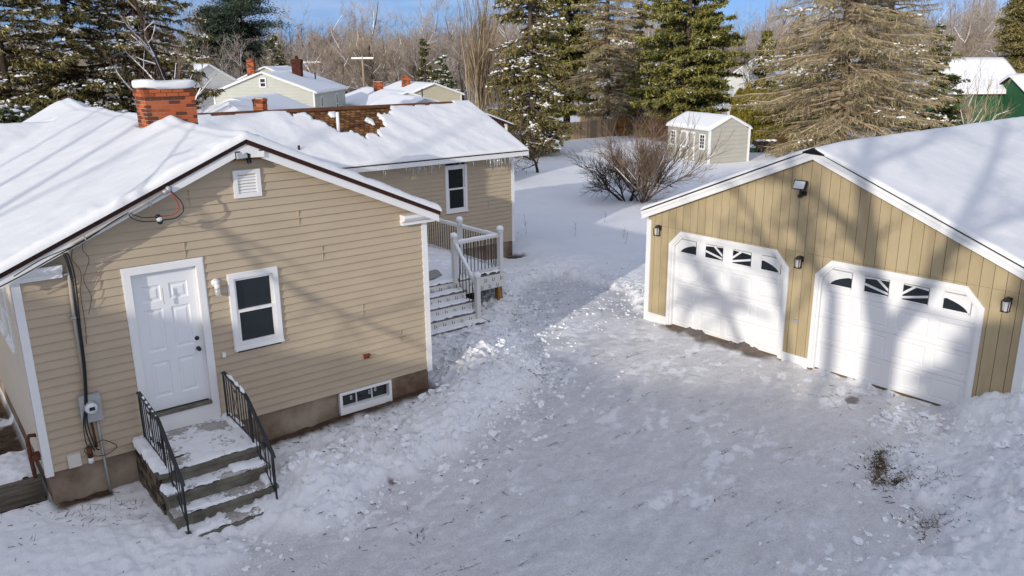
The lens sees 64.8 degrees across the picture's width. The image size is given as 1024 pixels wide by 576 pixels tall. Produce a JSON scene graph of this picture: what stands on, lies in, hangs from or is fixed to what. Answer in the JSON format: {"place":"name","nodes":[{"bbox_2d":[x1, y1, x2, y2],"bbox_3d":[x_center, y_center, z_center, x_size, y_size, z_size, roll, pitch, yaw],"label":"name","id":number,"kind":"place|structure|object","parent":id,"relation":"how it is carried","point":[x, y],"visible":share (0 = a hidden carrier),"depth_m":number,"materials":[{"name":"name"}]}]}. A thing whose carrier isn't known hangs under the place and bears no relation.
{"place":"outdoors","nodes":[
{"label":"outdoors","id":0,"kind":"place"},
{"bbox_2d":[0,0,1008,59],"label":"sky","id":1,"kind":"structure","parent":0,"point":[331,7],"materials":[{"name":"blue"}]},
{"bbox_2d":[0,88,1023,575],"bbox_3d":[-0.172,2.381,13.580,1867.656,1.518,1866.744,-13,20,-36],"label":"snow ground","id":2,"kind":"structure","parent":0,"point":[554,204],"depth_m":12.28,"materials":[{"name":"white snow"}]},
{"bbox_2d":[0,101,35,122],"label":"evergreen tree","id":3,"kind":"object","parent":2,"relation":"on","point":[15,114],"visible":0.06,"depth_m":28.10,"materials":[{"name":"green plant"}]},
{"bbox_2d":[0,449,45,512],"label":"planter edge","id":4,"kind":"object","parent":2,"relation":"on","point":[17,489],"visible":0.84,"depth_m":11.50,"materials":[{"name":"brown wood"}]},
{"bbox_2d":[0,0,82,115],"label":"spruce tree","id":5,"kind":"object","parent":2,"relation":"on","point":[24,57],"visible":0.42,"depth_m":35.93,"materials":[{"name":"green plant"}]},
{"bbox_2d":[0,0,148,110],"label":"spruce tree","id":6,"kind":"object","parent":2,"relation":"on","point":[74,83],"visible":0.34,"depth_m":38.48,"materials":[{"name":"green plant"}]},
{"bbox_2d":[49,0,224,112],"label":"spruce tree","id":7,"kind":"object","parent":2,"relation":"on","point":[156,8],"visible":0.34,"depth_m":40.61,"materials":[{"name":"green plant"}]},
{"bbox_2d":[85,0,221,101],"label":"bare tree","id":8,"kind":"object","parent":2,"relation":"on","point":[149,48],"visible":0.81,"depth_m":36.77,"materials":[{"name":"brown plant"}]},
{"bbox_2d":[180,34,200,63],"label":"evergreen tree","id":9,"kind":"object","parent":2,"relation":"on","point":[194,50],"visible":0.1,"depth_m":94.26,"materials":[{"name":"green plant"}]},
{"bbox_2d":[149,63,237,106],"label":"neighbour house","id":10,"kind":"structure","parent":2,"relation":"on","point":[222,78],"depth_m":70.70,"materials":[{"name":"white"}]},
{"bbox_2d":[132,371,278,536],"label":"front steps","id":11,"kind":"structure","parent":2,"relation":"on","point":[223,466],"depth_m":11.14,"materials":[{"name":"concrete"}]},
{"bbox_2d":[175,0,237,73],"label":"bare tree","id":12,"kind":"object","parent":2,"relation":"on","point":[197,32],"visible":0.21,"depth_m":104.91,"materials":[{"name":"grey plant"}]},
{"bbox_2d":[178,3,252,77],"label":"white pine","id":13,"kind":"object","parent":2,"relation":"on","point":[215,24],"visible":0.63,"depth_m":106.07,"materials":[{"name":"green plant"}]},
{"bbox_2d":[205,35,239,78],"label":"bare tree","id":14,"kind":"object","parent":2,"relation":"on","point":[223,65],"visible":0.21,"depth_m":99.61,"materials":[{"name":"grey plant"}]},
{"bbox_2d":[196,98,276,112],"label":"neighbour house","id":15,"kind":"structure","parent":2,"relation":"on","point":[237,105],"depth_m":41.08,"materials":[{"name":"white"}]},
{"bbox_2d":[215,34,258,78],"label":"bare tree","id":16,"kind":"object","parent":2,"relation":"on","point":[239,75],"visible":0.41,"depth_m":102.71,"materials":[{"name":"grey plant"}]},
{"bbox_2d":[184,0,301,74],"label":"white pine","id":17,"kind":"object","parent":2,"relation":"on","point":[243,8],"visible":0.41,"depth_m":110.04,"materials":[{"name":"green plant"}]},
{"bbox_2d":[0,79,528,504],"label":"house","id":18,"kind":"structure","parent":2,"relation":"on","point":[300,234],"depth_m":12.44,"materials":[{"name":"beige plastic"}]},
{"bbox_2d":[0,286,17,354],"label":"window","id":19,"kind":"structure","parent":18,"relation":"in","point":[10,341],"depth_m":11.25,"materials":[{"name":"grey"}]},
{"bbox_2d":[131,267,208,413],"bbox_3d":[-4.950,0.773,11.743,0.858,2.076,0.132,-13,20,-36],"label":"door","id":20,"kind":"structure","parent":18,"relation":"in","point":[169,332],"depth_m":11.76,"materials":[{"name":"white paint"}]},
{"bbox_2d":[226,266,284,351],"bbox_3d":[-3.945,0.309,12.403,0.786,1.215,0.140,-13,20,-36],"label":"window","id":21,"kind":"structure","parent":18,"relation":"in","point":[254,295],"depth_m":12.40,"materials":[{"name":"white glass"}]},
{"bbox_2d":[337,379,392,415],"bbox_3d":[-2.559,1.877,14.010,1.000,0.405,0.155,-13,20,-36],"label":"basement window","id":22,"kind":"structure","parent":18,"relation":"in","point":[368,396],"depth_m":13.98,"materials":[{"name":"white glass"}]},
{"bbox_2d":[444,164,468,213],"bbox_3d":[-1.622,-2.863,23.302,0.764,1.377,0.140,-13,20,-36],"label":"window","id":23,"kind":"structure","parent":18,"relation":"in","point":[456,192],"depth_m":23.30,"materials":[{"name":"white glass"}]},
{"bbox_2d":[237,59,291,79],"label":"neighbour house","id":24,"kind":"structure","parent":2,"relation":"on","point":[251,67],"depth_m":84.80,"materials":[{"name":"beige"}]},
{"bbox_2d":[236,21,293,76],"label":"bare tree","id":25,"kind":"object","parent":2,"relation":"on","point":[256,63],"visible":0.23,"depth_m":105.36,"materials":[{"name":"grey plant"}]},
{"bbox_2d":[220,92,312,108],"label":"neighbour garage","id":26,"kind":"structure","parent":2,"relation":"on","point":[277,100],"depth_m":56.65,"materials":[{"name":"white"}]},
{"bbox_2d":[0,3,533,105],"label":"distant woods","id":27,"kind":"object","parent":2,"relation":"on","point":[352,36],"visible":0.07,"depth_m":125.26,"materials":[{"name":"brown plant"}]},
{"bbox_2d":[255,20,290,66],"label":"bare tree","id":28,"kind":"object","parent":2,"relation":"on","point":[268,54],"visible":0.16,"depth_m":106.57,"materials":[{"name":"grey plant"}]},
{"bbox_2d":[266,34,287,65],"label":"evergreen tree","id":29,"kind":"object","parent":2,"relation":"on","point":[277,55],"visible":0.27,"depth_m":104.58,"materials":[{"name":"green plant"}]},
{"bbox_2d":[214,56,347,107],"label":"neighbour house","id":30,"kind":"structure","parent":2,"relation":"on","point":[297,82],"depth_m":63.91,"materials":[{"name":"beige"}]},
{"bbox_2d":[272,2,319,66],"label":"bare tree","id":31,"kind":"object","parent":2,"relation":"on","point":[299,28],"visible":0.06,"depth_m":128.78,"materials":[{"name":"grey plant"}]},
{"bbox_2d":[292,35,358,91],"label":"bare tree","id":32,"kind":"object","parent":2,"relation":"on","point":[305,51],"visible":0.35,"depth_m":88.82,"materials":[{"name":"grey plant"}]},
{"bbox_2d":[303,1,353,80],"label":"bare tree","id":33,"kind":"object","parent":2,"relation":"on","point":[320,41],"visible":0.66,"depth_m":103.20,"materials":[{"name":"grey plant"}]},
{"bbox_2d":[314,12,371,91],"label":"bare tree","id":34,"kind":"object","parent":2,"relation":"on","point":[337,48],"visible":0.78,"depth_m":95.91,"materials":[{"name":"grey plant"}]},
{"bbox_2d":[330,0,369,79],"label":"bare tree","id":35,"kind":"object","parent":2,"relation":"on","point":[345,39],"visible":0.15,"depth_m":117.83,"materials":[{"name":"grey plant"}]},
{"bbox_2d":[342,15,380,89],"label":"bare tree","id":36,"kind":"object","parent":2,"relation":"on","point":[356,81],"visible":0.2,"depth_m":103.55,"materials":[{"name":"grey plant"}]},
{"bbox_2d":[351,56,373,86],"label":"utility pole","id":37,"kind":"object","parent":2,"relation":"on","point":[362,58],"visible":0.64,"depth_m":94.92,"materials":[{"name":"white wood"}]},
{"bbox_2d":[324,0,417,88],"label":"bare tree","id":38,"kind":"object","parent":2,"relation":"on","point":[369,49],"visible":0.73,"depth_m":99.42,"materials":[{"name":"brown plant"}]},
{"bbox_2d":[356,32,399,86],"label":"bare tree","id":39,"kind":"object","parent":2,"relation":"on","point":[369,63],"visible":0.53,"depth_m":100.26,"materials":[{"name":"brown plant"}]},
{"bbox_2d":[367,8,405,86],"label":"bare tree","id":40,"kind":"object","parent":2,"relation":"on","point":[384,41],"visible":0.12,"depth_m":111.24,"materials":[{"name":"brown plant"}]},
{"bbox_2d":[366,27,413,85],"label":"bare tree","id":41,"kind":"object","parent":2,"relation":"on","point":[381,74],"visible":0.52,"depth_m":99.02,"materials":[{"name":"brown plant"}]},
{"bbox_2d":[345,81,439,105],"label":"neighbour house","id":42,"kind":"structure","parent":2,"relation":"on","point":[366,95],"depth_m":76.91,"materials":[{"name":"white"}]},
{"bbox_2d":[372,89,437,104],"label":"neighbour garage","id":43,"kind":"structure","parent":2,"relation":"on","point":[392,98],"depth_m":67.08,"materials":[{"name":"white"}]},
{"bbox_2d":[379,34,432,83],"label":"bare tree","id":44,"kind":"object","parent":2,"relation":"on","point":[405,73],"visible":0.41,"depth_m":98.75,"materials":[{"name":"brown plant"}]},
{"bbox_2d":[377,10,440,86],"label":"bare tree","id":45,"kind":"object","parent":2,"relation":"on","point":[406,55],"visible":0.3,"depth_m":100.13,"materials":[{"name":"brown plant"}]},
{"bbox_2d":[385,5,441,81],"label":"bare tree","id":46,"kind":"object","parent":2,"relation":"on","point":[409,40],"visible":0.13,"depth_m":100.15,"materials":[{"name":"brown plant"}]},
{"bbox_2d":[379,1,464,82],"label":"bare tree","id":47,"kind":"object","parent":2,"relation":"on","point":[413,60],"visible":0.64,"depth_m":97.83,"materials":[{"name":"brown plant"}]},
{"bbox_2d":[383,76,464,101],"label":"neighbour house","id":48,"kind":"structure","parent":2,"relation":"on","point":[437,92],"depth_m":85.72,"materials":[{"name":"beige"}]},
{"bbox_2d":[415,38,433,81],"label":"evergreen tree","id":49,"kind":"object","parent":2,"relation":"on","point":[423,65],"visible":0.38,"depth_m":94.95,"materials":[{"name":"green plant"}]},
{"bbox_2d":[399,0,460,59],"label":"bare tree","id":50,"kind":"object","parent":2,"relation":"on","point":[435,26],"visible":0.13,"depth_m":137.64,"materials":[{"name":"brown plant"}]},
{"bbox_2d":[411,0,452,53],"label":"bare tree","id":51,"kind":"object","parent":2,"relation":"on","point":[428,26],"visible":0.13,"depth_m":142.98,"materials":[{"name":"brown plant"}]},
{"bbox_2d":[428,53,459,90],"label":"evergreen tree","id":52,"kind":"object","parent":2,"relation":"on","point":[446,77],"visible":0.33,"depth_m":88.04,"materials":[{"name":"green plant"}]},
{"bbox_2d":[434,0,472,62],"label":"bare tree","id":53,"kind":"object","parent":2,"relation":"on","point":[445,19],"visible":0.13,"depth_m":138.94,"materials":[{"name":"brown plant"}]},
{"bbox_2d":[434,7,472,59],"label":"bare tree","id":54,"kind":"object","parent":2,"relation":"on","point":[453,37],"visible":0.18,"depth_m":138.19,"materials":[{"name":"grey plant"}]},
{"bbox_2d":[433,17,477,99],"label":"bare tree","id":55,"kind":"object","parent":2,"relation":"on","point":[460,74],"visible":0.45,"depth_m":117.28,"materials":[{"name":"brown plant"}]},
{"bbox_2d":[427,216,505,336],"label":"deck","id":56,"kind":"structure","parent":2,"relation":"on","point":[459,285],"depth_m":19.00,"materials":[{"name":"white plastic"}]},
{"bbox_2d":[459,4,498,88],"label":"bare tree","id":57,"kind":"object","parent":2,"relation":"on","point":[475,51],"visible":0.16,"depth_m":113.78,"materials":[{"name":"brown plant"}]},
{"bbox_2d":[457,0,502,111],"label":"tall multistem tree","id":58,"kind":"object","parent":2,"relation":"on","point":[478,74],"visible":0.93,"depth_m":51.38,"materials":[{"name":"brown plant"}]},
{"bbox_2d":[473,61,511,118],"bbox_3d":[-1.168,-13.363,57.444,3.405,6.732,2.666,-2,16,-4],"label":"sapling clump","id":59,"kind":"object","parent":2,"relation":"on","point":[492,102],"visible":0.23,"depth_m":57.37,"materials":[{"name":"brown plant"}]},
{"bbox_2d":[486,113,513,129],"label":"brown shed","id":60,"kind":"structure","parent":2,"relation":"on","point":[504,124],"depth_m":39.12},
{"bbox_2d":[484,5,523,90],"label":"bare tree","id":61,"kind":"object","parent":2,"relation":"on","point":[499,30],"visible":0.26,"depth_m":114.51,"materials":[{"name":"brown plant"}]},
{"bbox_2d":[492,10,521,98],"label":"bare tree","id":62,"kind":"object","parent":2,"relation":"on","point":[518,35],"visible":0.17,"depth_m":112.96,"materials":[{"name":"brown plant"}]},
{"bbox_2d":[513,112,557,174],"bbox_3d":[0.771,-7.558,42.784,3.707,3.736,2.542,-27,30,-57],"label":"apple tree","id":63,"kind":"object","parent":2,"relation":"on","point":[532,159],"visible":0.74,"depth_m":42.80,"materials":[{"name":"brown plant"}]},
{"bbox_2d":[485,0,586,158],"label":"fir tree","id":64,"kind":"object","parent":2,"relation":"on","point":[539,25],"visible":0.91,"depth_m":49.64,"materials":[{"name":"green plant"}]},
{"bbox_2d":[533,0,614,122],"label":"fir tree","id":65,"kind":"object","parent":2,"relation":"on","point":[573,31],"visible":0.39,"depth_m":66.69,"materials":[{"name":"green plant"}]},
{"bbox_2d":[557,117,630,140],"bbox_3d":[5.949,-12.030,62.221,9.959,1.800,0.124,-15,21,-41],"label":"wooden fence","id":66,"kind":"object","parent":2,"relation":"on","point":[593,128],"visible":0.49,"depth_m":62.47,"materials":[{"name":"brown wood"}]},
{"bbox_2d":[618,118,629,135],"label":"fence gate","id":67,"kind":"structure","parent":66,"relation":"attached to","point":[621,121],"depth_m":63.80,"materials":[{"name":"brown wood"}]},
{"bbox_2d":[187,261,1023,575],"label":"snow clods","id":68,"kind":"object","parent":2,"relation":"on","point":[311,455],"visible":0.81,"depth_m":13.54,"materials":[{"name":"white snow"}]},
{"bbox_2d":[561,0,655,120],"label":"spruce tree","id":69,"kind":"object","parent":2,"relation":"on","point":[611,90],"visible":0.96,"depth_m":64.52,"materials":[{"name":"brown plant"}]},
{"bbox_2d":[563,141,686,200],"bbox_3d":[4.490,-4.798,34.617,4.844,3.327,4.250,-5,16,-16],"label":"lilac shrub","id":70,"kind":"object","parent":2,"relation":"on","point":[598,185],"visible":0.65,"depth_m":33.99,"materials":[{"name":"brown plant"}]},
{"bbox_2d":[615,0,658,116],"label":"evergreen tree","id":71,"kind":"object","parent":2,"relation":"on","point":[642,24],"visible":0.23,"depth_m":79.24,"materials":[{"name":"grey plant"}]},
{"bbox_2d":[617,114,664,138],"bbox_3d":[10.291,-12.463,62.343,3.750,2.097,4.918,15,22,43],"label":"brush","id":72,"kind":"object","parent":2,"relation":"on","point":[644,131],"visible":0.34,"depth_m":61.96,"materials":[{"name":"brown plant"}]},
{"bbox_2d":[586,96,738,202],"bbox_3d":[6.104,-5.856,34.070,6.250,4.813,5.363,-13,20,-36],"label":"lilac shrub","id":73,"kind":"object","parent":2,"relation":"on","point":[653,165],"visible":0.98,"depth_m":33.72,"materials":[{"name":"brown plant"}]},
{"bbox_2d":[642,109,683,141],"bbox_3d":[11.263,-11.827,58.989,5.654,2.820,3.791,-13,20,-36],"label":"brush","id":74,"kind":"object","parent":2,"relation":"on","point":[665,121],"visible":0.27,"depth_m":58.94,"materials":[{"name":"brown plant"}]},
{"bbox_2d":[620,0,751,126],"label":"pine tree","id":75,"kind":"object","parent":2,"relation":"on","point":[695,84],"visible":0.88,"depth_m":60.79,"materials":[{"name":"green plant"}]},
{"bbox_2d":[666,111,751,163],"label":"garden shed","id":76,"kind":"structure","parent":2,"relation":"on","point":[710,128],"depth_m":46.92,"materials":[{"name":"grey"}]},
{"bbox_2d":[730,88,743,116],"bbox_3d":[16.914,-12.825,60.059,1.814,4.087,1.765,4,16,14],"label":"arborvitae","id":77,"kind":"object","parent":2,"relation":"on","point":[734,110],"visible":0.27,"depth_m":59.62,"materials":[{"name":"green plant"}]},
{"bbox_2d":[737,82,754,122],"bbox_3d":[16.914,-12.466,57.994,1.814,4.541,1.765,-13,20,-36],"label":"arborvitae","id":78,"kind":"object","parent":2,"relation":"on","point":[743,115],"visible":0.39,"depth_m":57.50,"materials":[{"name":"green plant"}]},
{"bbox_2d":[722,1,778,77],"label":"bare tree","id":79,"kind":"object","parent":2,"relation":"on","point":[747,31],"visible":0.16,"depth_m":99.13,"materials":[{"name":"grey plant"}]},
{"bbox_2d":[501,0,1009,104],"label":"distant woods","id":80,"kind":"object","parent":2,"relation":"on","point":[987,11],"visible":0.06,"depth_m":126.82,"materials":[{"name":"brown plant"}]},
{"bbox_2d":[747,80,765,143],"bbox_3d":[17.459,-12.310,56.944,1.814,4.813,1.765,14,22,42],"label":"arborvitae","id":81,"kind":"object","parent":2,"relation":"on","point":[752,122],"visible":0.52,"depth_m":56.67,"materials":[{"name":"green plant"}]},
{"bbox_2d":[712,58,803,114],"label":"neighbour house","id":82,"kind":"structure","parent":2,"relation":"on","point":[734,82],"depth_m":89.50,"materials":[{"name":"white"}]},
{"bbox_2d":[733,0,789,70],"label":"bare tree","id":83,"kind":"object","parent":2,"relation":"on","point":[775,33],"visible":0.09,"depth_m":100.71,"materials":[{"name":"grey plant"}]},
{"bbox_2d":[721,0,806,90],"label":"bare tree","id":84,"kind":"object","parent":2,"relation":"on","point":[752,58],"visible":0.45,"depth_m":72.41,"materials":[{"name":"grey plant"}]},
{"bbox_2d":[755,86,775,139],"bbox_3d":[17.987,-11.966,56.581,1.765,4.314,1.814,11,19,35],"label":"arborvitae","id":85,"kind":"object","parent":2,"relation":"on","point":[765,113],"visible":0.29,"depth_m":56.16,"materials":[{"name":"green plant"}]},
{"bbox_2d":[749,139,782,152],"bbox_3d":[16.165,-8.998,51.443,2.355,0.988,0.500,-1,16,0],"label":"log pile","id":86,"kind":"object","parent":2,"relation":"on","point":[767,142],"visible":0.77,"depth_m":51.19,"materials":[{"name":"brown wood"}]},
{"bbox_2d":[752,28,780,91],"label":"evergreen tree","id":87,"kind":"object","parent":2,"relation":"on","point":[767,34],"visible":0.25,"depth_m":69.77,"materials":[{"name":"green plant"}]},
{"bbox_2d":[765,93,781,138],"bbox_3d":[18.364,-11.640,56.128,1.814,3.905,1.765,8,18,28],"label":"arborvitae","id":88,"kind":"object","parent":2,"relation":"on","point":[769,122],"visible":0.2,"depth_m":55.74,"materials":[{"name":"green plant"}]},
{"bbox_2d":[776,12,813,95],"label":"evergreen tree","id":89,"kind":"object","parent":2,"relation":"on","point":[798,30],"visible":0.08,"depth_m":77.43,"materials":[{"name":"green plant"}]},
{"bbox_2d":[779,44,828,138],"bbox_3d":[21.047,-14.070,58.932,4.855,7.288,4.875,3,16,13],"label":"evergreen tree","id":90,"kind":"object","parent":2,"relation":"on","point":[791,82],"visible":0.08,"depth_m":57.94,"materials":[{"name":"green plant"}]},
{"bbox_2d":[640,116,1023,405],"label":"garage","id":91,"kind":"structure","parent":2,"relation":"on","point":[894,262],"depth_m":15.29,"materials":[{"name":"beige wood"}]},
{"bbox_2d":[665,232,789,358],"bbox_3d":[4.597,0.073,17.469,0.130,2.280,3.062,-13,20,-38],"label":"garage door","id":92,"kind":"structure","parent":91,"relation":"in","point":[736,292],"depth_m":17.42,"materials":[{"name":"white paint"}]},
{"bbox_2d":[806,260,984,405],"bbox_3d":[6.909,0.812,14.768,0.130,2.280,3.060,-13,20,-38],"label":"garage door","id":93,"kind":"structure","parent":91,"relation":"in","point":[915,337],"depth_m":14.69,"materials":[{"name":"white paint"}]},
{"bbox_2d":[723,0,953,157],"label":"spruce tree","id":94,"kind":"object","parent":2,"relation":"on","point":[841,98],"visible":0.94,"depth_m":47.76,"materials":[{"name":"brown plant"}]},
{"bbox_2d":[811,0,966,136],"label":"spruce tree","id":95,"kind":"object","parent":2,"relation":"on","point":[944,98],"visible":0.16,"depth_m":51.59,"materials":[{"name":"grey plant"}]},
{"bbox_2d":[805,57,1015,125],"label":"green barn","id":96,"kind":"structure","parent":2,"relation":"on","point":[1002,66],"depth_m":70.82,"materials":[{"name":"green painted siding"},{"name":"snow"},{"name":"white painted trim"}]},
{"bbox_2d":[891,23,970,131],"bbox_3d":[29.953,-13.986,56.381,5.111,8.679,5.261,-13,20,-36],"label":"evergreen tree","id":97,"kind":"object","parent":2,"relation":"on","point":[952,110],"visible":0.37,"depth_m":55.74,"materials":[{"name":"green plant"}]},
{"bbox_2d":[927,0,971,52],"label":"bare tree","id":98,"kind":"object","parent":2,"relation":"on","point":[949,4],"visible":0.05,"depth_m":132.99,"materials":[{"name":"grey plant"}]},
{"bbox_2d":[943,0,997,52],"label":"bare tree","id":99,"kind":"object","parent":2,"relation":"on","point":[977,16],"visible":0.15,"depth_m":129.93,"materials":[{"name":"grey plant"}]},
{"bbox_2d":[949,0,995,56],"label":"bare tree","id":100,"kind":"object","parent":2,"relation":"on","point":[971,42],"visible":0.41,"depth_m":109.01,"materials":[{"name":"grey plant"}]},
{"bbox_2d":[955,10,1005,56],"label":"bare tree","id":101,"kind":"object","parent":2,"relation":"on","point":[972,37],"visible":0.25,"depth_m":117.24,"materials":[{"name":"grey plant"}]},
{"bbox_2d":[947,44,1018,124],"bbox_3d":[29.730,-11.920,51.022,4.101,6.833,6.166,2,16,9],"label":"bare shrub","id":102,"kind":"object","parent":2,"relation":"on","point":[969,118],"visible":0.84,"depth_m":50.21,"materials":[{"name":"brown plant"}]},
{"bbox_2d":[974,15,1008,56],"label":"bare tree","id":103,"kind":"object","parent":2,"relation":"on","point":[990,45],"visible":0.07,"depth_m":104.09,"materials":[{"name":"grey plant"}]},
{"bbox_2d":[988,0,1023,72],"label":"white pine","id":104,"kind":"object","parent":2,"relation":"on","point":[1012,33],"visible":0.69,"depth_m":86.70,"materials":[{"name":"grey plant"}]},
{"bbox_2d":[998,73,1023,118],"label":"green lean to","id":105,"kind":"object","parent":2,"relation":"on","point":[1014,88],"visible":0.56,"depth_m":68.58,"materials":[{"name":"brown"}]},
{"bbox_2d":[211,275,959,575],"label":"driveway","id":106,"kind":"structure","parent":0,"point":[651,484],"depth_m":12.01,"materials":[{"name":"white snow"}]},
{"bbox_2d":[0,211,1023,571],"bbox_3d":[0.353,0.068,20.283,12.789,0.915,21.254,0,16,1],"label":"dead grass","id":107,"kind":"structure","parent":106,"relation":"on","point":[880,463],"depth_m":11.81,"materials":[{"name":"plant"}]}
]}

